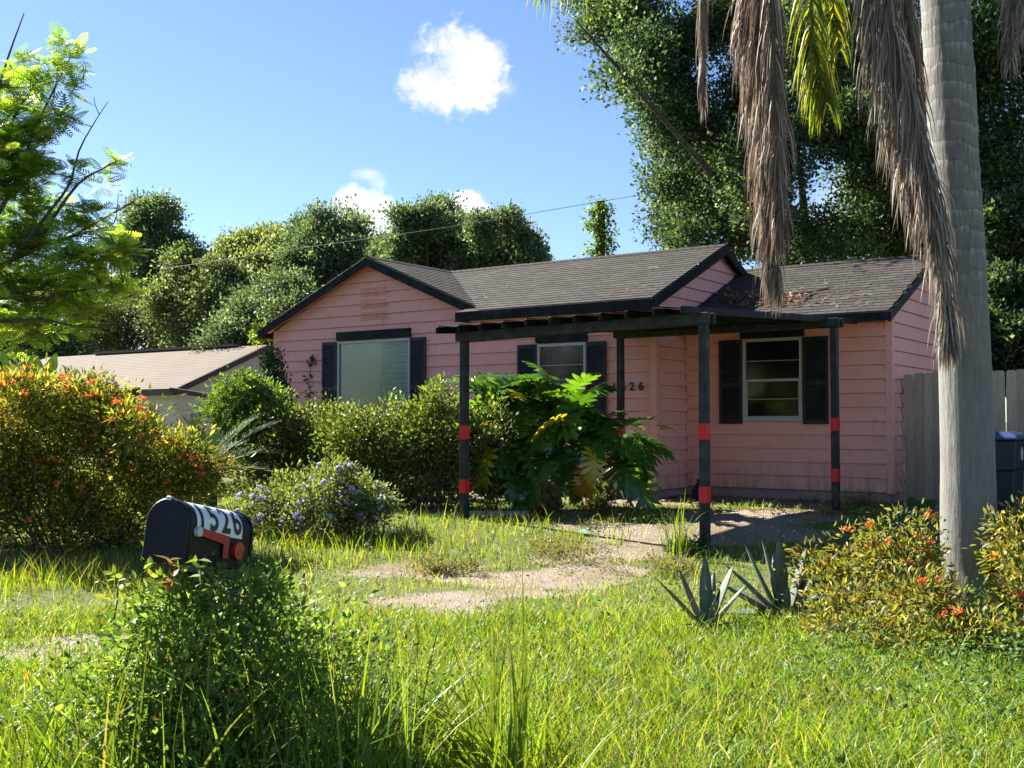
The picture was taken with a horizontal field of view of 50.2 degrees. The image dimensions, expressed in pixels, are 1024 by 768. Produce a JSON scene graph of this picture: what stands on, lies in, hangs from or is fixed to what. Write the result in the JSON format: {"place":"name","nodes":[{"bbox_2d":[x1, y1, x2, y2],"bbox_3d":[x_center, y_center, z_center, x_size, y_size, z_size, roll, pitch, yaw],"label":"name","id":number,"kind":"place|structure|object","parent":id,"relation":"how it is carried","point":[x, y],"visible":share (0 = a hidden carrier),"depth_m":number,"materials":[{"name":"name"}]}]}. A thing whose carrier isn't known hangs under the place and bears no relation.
{"place":"outdoors","nodes":[
{"label":"outdoors","id":0,"kind":"place"},
{"bbox_2d":[0,351,139,480],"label":"banana plant","id":1,"kind":"object","parent":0,"point":[3,358],"visible":0.25,"depth_m":18.40,"materials":[{"name":"green plant"}]},
{"bbox_2d":[288,654,482,767],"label":"long grass","id":2,"kind":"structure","parent":0,"point":[391,733],"depth_m":4.29,"materials":[{"name":"green plant"}]},
{"bbox_2d":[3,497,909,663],"bbox_3d":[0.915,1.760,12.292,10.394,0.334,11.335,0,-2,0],"label":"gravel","id":3,"kind":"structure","parent":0,"point":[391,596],"depth_m":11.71,"materials":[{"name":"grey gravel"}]},
{"bbox_2d":[0,486,1023,767],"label":"lawn grass","id":4,"kind":"structure","parent":0,"point":[604,718],"depth_m":6.45,"materials":[{"name":"green plant"}]},
{"bbox_2d":[0,423,1023,767],"bbox_3d":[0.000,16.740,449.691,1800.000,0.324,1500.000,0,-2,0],"label":"ground","id":5,"kind":"structure","parent":0,"point":[766,521],"depth_m":11.17,"materials":[{"name":"soil"}]},
{"bbox_2d":[8,355,61,368],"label":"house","id":6,"kind":"structure","parent":5,"relation":"on","point":[21,362],"depth_m":53.59,"materials":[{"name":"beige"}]},
{"bbox_2d":[0,687,89,767],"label":"grass tuft","id":7,"kind":"object","parent":5,"relation":"on","point":[53,726],"visible":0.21,"depth_m":4.77,"materials":[{"name":"green plant"}]},
{"bbox_2d":[0,268,94,357],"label":"background tree","id":8,"kind":"object","parent":5,"relation":"on","point":[55,347],"visible":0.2,"depth_m":54.94,"materials":[{"name":"green plant"}]},
{"bbox_2d":[0,13,152,365],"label":"feathery tree","id":9,"kind":"object","parent":5,"relation":"on","point":[32,238],"visible":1,"depth_m":23.87,"materials":[{"name":"green plant"}]},
{"bbox_2d":[26,267,189,355],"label":"background tree","id":10,"kind":"object","parent":5,"relation":"on","point":[117,334],"visible":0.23,"depth_m":52.78,"materials":[{"name":"green plant"}]},
{"bbox_2d":[0,352,255,555],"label":"orange flowering bush","id":11,"kind":"object","parent":5,"relation":"on","point":[88,501],"visible":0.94,"depth_m":11.80,"materials":[{"name":"green plant"}]},
{"bbox_2d":[49,681,215,767],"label":"long grass","id":12,"kind":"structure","parent":5,"relation":"on","point":[96,729],"depth_m":3.93,"materials":[{"name":"green plant"}]},
{"bbox_2d":[5,344,273,457],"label":"neighbour house","id":13,"kind":"structure","parent":5,"relation":"on","point":[173,374],"depth_m":36.75,"materials":[{"name":"beige"}]},
{"bbox_2d":[132,403,158,429],"bbox_3d":[-11.857,1.059,35.341,1.400,0.900,0.080,-1,-2,35],"label":"window","id":14,"kind":"structure","parent":13,"relation":"in","point":[145,404],"depth_m":35.07,"materials":[{"name":"glass"}]},
{"bbox_2d":[99,185,204,348],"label":"background tree","id":15,"kind":"object","parent":5,"relation":"on","point":[154,220],"visible":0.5,"depth_m":49.38,"materials":[{"name":"green plant"}]},
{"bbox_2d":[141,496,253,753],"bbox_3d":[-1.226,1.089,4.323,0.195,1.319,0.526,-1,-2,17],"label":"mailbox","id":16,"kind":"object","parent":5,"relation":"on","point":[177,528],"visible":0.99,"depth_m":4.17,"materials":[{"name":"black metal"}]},
{"bbox_2d":[141,498,189,563],"bbox_3d":[-1.300,0.551,4.122,0.184,0.241,0.062,-1,-2,17],"label":"door","id":17,"kind":"structure","parent":16,"relation":"in","point":[167,527],"depth_m":4.11,"materials":[{"name":"black metal"}]},
{"bbox_2d":[125,238,273,347],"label":"background tree","id":18,"kind":"object","parent":5,"relation":"on","point":[181,297],"visible":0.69,"depth_m":45.91,"materials":[{"name":"green plant"}]},
{"bbox_2d":[74,541,365,767],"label":"mailbox vine","id":19,"kind":"object","parent":5,"relation":"on","point":[172,620],"visible":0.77,"depth_m":4.09,"materials":[{"name":"green plant"}]},
{"bbox_2d":[105,564,128,617],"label":"weed sprig","id":20,"kind":"object","parent":19,"relation":"attached to","point":[116,610],"visible":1,"depth_m":3.92,"materials":[{"name":"green plant"}]},
{"bbox_2d":[154,555,183,594],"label":"weed sprig","id":21,"kind":"object","parent":19,"relation":"attached to","point":[168,579],"visible":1,"depth_m":3.92,"materials":[{"name":"orange plant"}]},
{"bbox_2d":[186,559,212,598],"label":"weed sprig","id":22,"kind":"object","parent":19,"relation":"attached to","point":[199,574],"visible":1,"depth_m":3.93,"materials":[{"name":"green plant"}]},
{"bbox_2d":[219,570,240,601],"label":"weed sprig","id":23,"kind":"object","parent":19,"relation":"attached to","point":[231,576],"visible":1,"depth_m":3.93,"materials":[{"name":"green plant"}]},
{"bbox_2d":[152,389,292,507],"bbox_3d":[-4.274,0.907,15.194,2.458,1.725,2.350,-1,-2,21],"label":"cycad","id":24,"kind":"object","parent":5,"relation":"on","point":[214,437],"visible":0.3,"depth_m":15.24,"materials":[{"name":"green plant"}]},
{"bbox_2d":[10,567,453,767],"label":"vine mound","id":25,"kind":"object","parent":5,"relation":"on","point":[145,713],"visible":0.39,"depth_m":4.12,"materials":[{"name":"green plant"}]},
{"bbox_2d":[130,651,339,767],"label":"long grass","id":26,"kind":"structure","parent":5,"relation":"on","point":[230,760],"depth_m":3.91,"materials":[{"name":"green plant"}]},
{"bbox_2d":[184,365,303,500],"bbox_3d":[-4.108,0.774,16.779,1.785,2.109,1.362,0,-2,0],"label":"leafy shrub","id":27,"kind":"object","parent":5,"relation":"on","point":[254,384],"visible":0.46,"depth_m":16.59,"materials":[{"name":"green plant"}]},
{"bbox_2d":[205,217,287,282],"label":"background tree","id":28,"kind":"object","parent":5,"relation":"on","point":[260,239],"visible":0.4,"depth_m":51.98,"materials":[{"name":"green plant"}]},
{"bbox_2d":[183,263,323,352],"bbox_3d":[-8.860,-0.714,39.397,5.820,7.185,5.507,0,-2,0],"label":"background tree","id":29,"kind":"object","parent":5,"relation":"on","point":[262,303],"visible":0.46,"depth_m":38.90,"materials":[{"name":"green plant"}]},
{"bbox_2d":[246,319,273,479],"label":"corner creeper","id":30,"kind":"object","parent":5,"relation":"on","point":[256,328],"visible":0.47,"depth_m":22.33,"materials":[{"name":"green plant"}]},
{"bbox_2d":[257,344,298,451],"bbox_3d":[-4.131,0.601,19.022,0.969,2.605,0.954,0,-2,0],"label":"narrow evergreen","id":31,"kind":"object","parent":5,"relation":"on","point":[271,361],"visible":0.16,"depth_m":18.88,"materials":[{"name":"green plant"}]},
{"bbox_2d":[198,643,421,767],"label":"long grass","id":32,"kind":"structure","parent":5,"relation":"on","point":[330,746],"depth_m":4.01,"materials":[{"name":"green plant"}]},
{"bbox_2d":[219,449,406,541],"bbox_3d":[-2.351,1.329,12.953,2.320,1.136,1.629,-1,-2,20],"label":"blue flowering bush","id":33,"kind":"object","parent":5,"relation":"on","point":[350,497],"visible":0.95,"depth_m":12.63,"materials":[{"name":"green plant"}]},
{"bbox_2d":[263,193,382,297],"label":"background tree","id":34,"kind":"object","parent":5,"relation":"on","point":[321,224],"visible":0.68,"depth_m":46.67,"materials":[{"name":"green plant"}]},
{"bbox_2d":[0,579,654,767],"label":"tall grass","id":35,"kind":"structure","parent":5,"relation":"on","point":[386,758],"depth_m":3.95,"materials":[{"name":"green plant"}]},
{"bbox_2d":[217,389,533,510],"bbox_3d":[-2.117,0.926,15.639,5.185,1.844,1.939,-1,-2,25],"label":"clipped hedge","id":36,"kind":"object","parent":5,"relation":"on","point":[353,437],"visible":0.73,"depth_m":15.11,"materials":[{"name":"green plant"}]},
{"bbox_2d":[290,656,505,767],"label":"arching grass clump","id":37,"kind":"object","parent":5,"relation":"on","point":[464,744],"visible":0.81,"depth_m":4.28,"materials":[{"name":"green plant"}]},
{"bbox_2d":[337,662,465,764],"bbox_3d":[-0.607,1.421,4.622,0.727,0.516,0.493,-1,-2,21],"label":"grass tuft","id":38,"kind":"object","parent":5,"relation":"on","point":[383,710],"visible":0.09,"depth_m":4.67,"materials":[{"name":"green plant"}]},
{"bbox_2d":[361,189,473,270],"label":"background tree","id":39,"kind":"object","parent":5,"relation":"on","point":[423,248],"visible":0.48,"depth_m":40.23,"materials":[{"name":"green plant"}]},
{"bbox_2d":[378,372,474,509],"bbox_3d":[-1.153,0.796,14.963,1.338,1.937,0.742,0,-2,0],"label":"tall shoot shrub","id":40,"kind":"object","parent":5,"relation":"on","point":[436,403],"visible":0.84,"depth_m":14.92,"materials":[{"name":"green plant"}]},
{"bbox_2d":[394,551,483,580],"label":"weed","id":41,"kind":"object","parent":5,"relation":"on","point":[437,565],"visible":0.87,"depth_m":10.63,"materials":[{"name":"green plant"}]},
{"bbox_2d":[431,550,553,767],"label":"tall grass clump","id":42,"kind":"object","parent":5,"relation":"on","point":[516,751],"visible":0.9,"depth_m":4.42,"materials":[{"name":"green plant"}]},
{"bbox_2d":[440,198,554,270],"bbox_3d":[-0.433,-1.855,40.480,4.477,9.529,5.928,0,-2,0],"label":"background tree","id":43,"kind":"object","parent":5,"relation":"on","point":[509,240],"visible":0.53,"depth_m":38.57,"materials":[{"name":"green plant"}]},
{"bbox_2d":[469,511,536,515],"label":"edging slab","id":44,"kind":"structure","parent":5,"relation":"on","point":[510,513],"depth_m":14.13,"materials":[{"name":"concrete"}]},
{"bbox_2d":[0,495,1023,767],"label":"broadleaf weeds","id":45,"kind":"object","parent":5,"relation":"on","point":[1010,653],"visible":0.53,"depth_m":6.17,"materials":[{"name":"green plant"}]},
{"bbox_2d":[505,686,573,767],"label":"grass tuft","id":46,"kind":"object","parent":5,"relation":"on","point":[548,729],"visible":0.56,"depth_m":4.78,"materials":[{"name":"green plant"}]},
{"bbox_2d":[526,476,565,517],"bbox_3d":[0.431,1.463,14.084,0.518,0.592,0.478,0,-2,0],"label":"dog fennel","id":47,"kind":"object","parent":5,"relation":"on","point":[550,499],"visible":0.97,"depth_m":14.04,"materials":[{"name":"green plant"}]},
{"bbox_2d":[218,492,881,520],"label":"leaf litter","id":48,"kind":"object","parent":5,"relation":"on","point":[750,509],"visible":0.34,"depth_m":15.32,"materials":[{"name":"brown plant"}]},
{"bbox_2d":[441,360,677,510],"bbox_3d":[0.616,0.860,15.378,3.320,2.384,1.982,0,-2,0],"label":"philodendron","id":49,"kind":"object","parent":5,"relation":"on","point":[593,434],"visible":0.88,"depth_m":14.95,"materials":[{"name":"green plant"}]},
{"bbox_2d":[519,530,607,566],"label":"weed","id":50,"kind":"object","parent":5,"relation":"on","point":[549,545],"visible":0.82,"depth_m":11.37,"materials":[{"name":"green plant"}]},
{"bbox_2d":[576,529,594,532],"bbox_3d":[0.850,1.713,12.751,0.245,0.046,0.148,0,-2,0],"label":"plastic scrap","id":51,"kind":"object","parent":5,"relation":"on","point":[585,531],"visible":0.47,"depth_m":12.72,"materials":[{"name":"plastic"}]},
{"bbox_2d":[573,194,619,257],"bbox_3d":[2.408,-1.466,30.131,1.250,7.591,1.339,-1,-2,28],"label":"vine covered pole","id":52,"kind":"object","parent":5,"relation":"on","point":[599,216],"visible":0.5,"depth_m":30.04,"materials":[{"name":"green plant"}]},
{"bbox_2d":[160,181,708,269],"bbox_3d":[-2.236,-4.541,31.494,18.311,1.753,0.483,-1,-2,18],"label":"power line","id":53,"kind":"object","parent":52,"relation":"attached to","point":[403,233],"visible":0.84,"depth_m":31.89,"materials":[{"name":"metal"}]},
{"bbox_2d":[257,244,937,502],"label":"pink house","id":54,"kind":"structure","parent":5,"relation":"on","point":[363,329],"depth_m":17.61,"materials":[{"name":"paint"}]},
{"bbox_2d":[300,353,316,413],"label":"wall creeper","id":55,"kind":"object","parent":54,"relation":"attached to","point":[311,358],"depth_m":21.27,"materials":[{"name":"green plant"}]},
{"bbox_2d":[337,338,409,420],"bbox_3d":[-2.581,-0.042,20.391,1.818,1.562,0.086,-1,-2,35],"label":"window","id":56,"kind":"structure","parent":54,"relation":"in","point":[365,368],"depth_m":20.40,"materials":[{"name":"glass"}]},
{"bbox_2d":[537,342,585,420],"bbox_3d":[0.827,-0.008,18.016,0.953,1.331,0.086,-1,-2,35],"label":"window","id":57,"kind":"structure","parent":54,"relation":"in","point":[560,360],"depth_m":18.04,"materials":[{"name":"glass"}]},
{"bbox_2d":[473,264,698,297],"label":"roof twigs","id":58,"kind":"object","parent":54,"relation":"on","point":[559,296],"visible":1,"depth_m":18.00,"materials":[{"name":"brown wood"}]},
{"bbox_2d":[742,337,802,420],"bbox_3d":[4.061,-0.070,17.029,0.972,1.295,0.086,-1,-2,35],"label":"window","id":59,"kind":"structure","parent":54,"relation":"in","point":[771,367],"depth_m":17.05,"materials":[{"name":"glass"}]},
{"bbox_2d":[711,279,872,310],"bbox_3d":[4.379,-1.416,17.636,3.435,0.648,1.413,-2,-2,37],"label":"roof debris","id":60,"kind":"object","parent":54,"relation":"on","point":[751,297],"visible":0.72,"depth_m":17.69,"materials":[{"name":"brown plant"}]},
{"bbox_2d":[785,285,831,302],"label":"fallen branch","id":61,"kind":"object","parent":54,"relation":"on","point":[828,287],"visible":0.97,"depth_m":17.50,"materials":[{"name":"brown wood"}]},
{"bbox_2d":[579,479,621,518],"bbox_3d":[1.138,1.488,13.952,0.571,0.559,0.474,0,-2,0],"label":"dog fennel","id":62,"kind":"object","parent":5,"relation":"on","point":[599,502],"visible":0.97,"depth_m":13.89,"materials":[{"name":"green plant"}]},
{"bbox_2d":[589,550,701,578],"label":"weed","id":63,"kind":"object","parent":5,"relation":"on","point":[676,566],"visible":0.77,"depth_m":10.62,"materials":[{"name":"green plant"}]},
{"bbox_2d":[436,306,857,549],"bbox_3d":[2.092,0.522,14.788,3.697,3.069,5.218,-2,-2,38],"label":"pergola","id":64,"kind":"object","parent":5,"relation":"on","point":[702,323],"visible":0.92,"depth_m":13.71,"materials":[{"name":"paint"}]},
{"bbox_2d":[655,497,700,559],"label":"grass tuft","id":65,"kind":"object","parent":5,"relation":"on","point":[681,538],"visible":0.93,"depth_m":11.49,"materials":[{"name":"green plant"}]},
{"bbox_2d":[658,530,717,556],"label":"weed","id":66,"kind":"object","parent":5,"relation":"on","point":[691,546],"visible":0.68,"depth_m":11.67,"materials":[{"name":"green plant"}]},
{"bbox_2d":[692,479,698,501],"bbox_3d":[2.816,1.598,16.431,0.232,0.330,0.240,1,-2,-34],"label":"blue bag","id":67,"kind":"object","parent":5,"relation":"on","point":[695,492],"visible":0.45,"depth_m":16.37,"materials":[{"name":"plastic"}]},
{"bbox_2d":[657,557,745,628],"bbox_3d":[1.357,1.492,7.773,0.643,0.516,0.329,0,-2,0],"label":"agave","id":68,"kind":"object","parent":5,"relation":"on","point":[709,599],"visible":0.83,"depth_m":7.83,"materials":[{"name":"green plant"}]},
{"bbox_2d":[716,535,826,618],"bbox_3d":[2.042,1.454,8.182,1.036,0.635,0.588,0,-2,0],"label":"agave","id":69,"kind":"object","parent":5,"relation":"on","point":[778,581],"visible":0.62,"depth_m":8.21,"materials":[{"name":"green plant"}]},
{"bbox_2d":[524,0,1023,618],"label":"palm tree","id":70,"kind":"object","parent":5,"relation":"on","point":[936,164],"visible":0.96,"depth_m":8.29,"materials":[{"name":"grey plant"}]},
{"bbox_2d":[552,0,1023,267],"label":"oak tree","id":71,"kind":"object","parent":5,"relation":"on","point":[652,73],"visible":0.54,"depth_m":25.70,"materials":[{"name":"green plant"}]},
{"bbox_2d":[798,513,821,517],"bbox_3d":[3.821,1.688,14.009,0.367,0.050,0.050,1,-2,-32],"label":"red wood strip","id":72,"kind":"object","parent":5,"relation":"on","point":[811,515],"visible":0.93,"depth_m":13.98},
{"bbox_2d":[782,696,872,767],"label":"grass tuft","id":73,"kind":"object","parent":5,"relation":"on","point":[825,743],"visible":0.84,"depth_m":4.64,"materials":[{"name":"green plant"}]},
{"bbox_2d":[830,489,886,515],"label":"weed","id":74,"kind":"object","parent":5,"relation":"on","point":[863,503],"visible":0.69,"depth_m":14.48,"materials":[{"name":"green plant"}]},
{"bbox_2d":[848,507,880,520],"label":"milkweed plant","id":75,"kind":"object","parent":5,"relation":"on","point":[863,511],"visible":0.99,"depth_m":13.37,"materials":[{"name":"green plant"}]},
{"bbox_2d":[772,498,1023,663],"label":"orange flowering bush","id":76,"kind":"object","parent":5,"relation":"on","point":[919,589],"visible":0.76,"depth_m":7.43,"materials":[{"name":"green plant"}]},
{"bbox_2d":[885,490,939,551],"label":"agave","id":77,"kind":"object","parent":5,"relation":"on","point":[934,509],"visible":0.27,"depth_m":11.67,"materials":[{"name":"green plant"}]},
{"bbox_2d":[903,369,1023,501],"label":"wooden fence","id":78,"kind":"object","parent":5,"relation":"on","point":[921,427],"visible":0.52,"depth_m":16.09,"materials":[{"name":"grey wood"}]},
{"bbox_2d":[973,491,1023,627],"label":"orange flowering bush","id":79,"kind":"object","parent":5,"relation":"on","point":[1012,579],"visible":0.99,"depth_m":7.80,"materials":[{"name":"green plant"}]},
{"bbox_2d":[982,177,1023,396],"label":"shade tree","id":80,"kind":"object","parent":5,"relation":"on","point":[1003,214],"visible":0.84,"depth_m":20.07,"materials":[{"name":"green plant"}]},
{"bbox_2d":[995,431,1023,513],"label":"trash bin","id":81,"kind":"object","parent":5,"relation":"on","point":[1009,449],"visible":0.47,"depth_m":13.89,"materials":[{"name":"blue plastic"}]},
{"bbox_2d":[0,0,1023,422],"label":"sky","id":82,"kind":"structure","parent":0,"point":[249,111],"materials":[{"name":"blue"}]}
]}

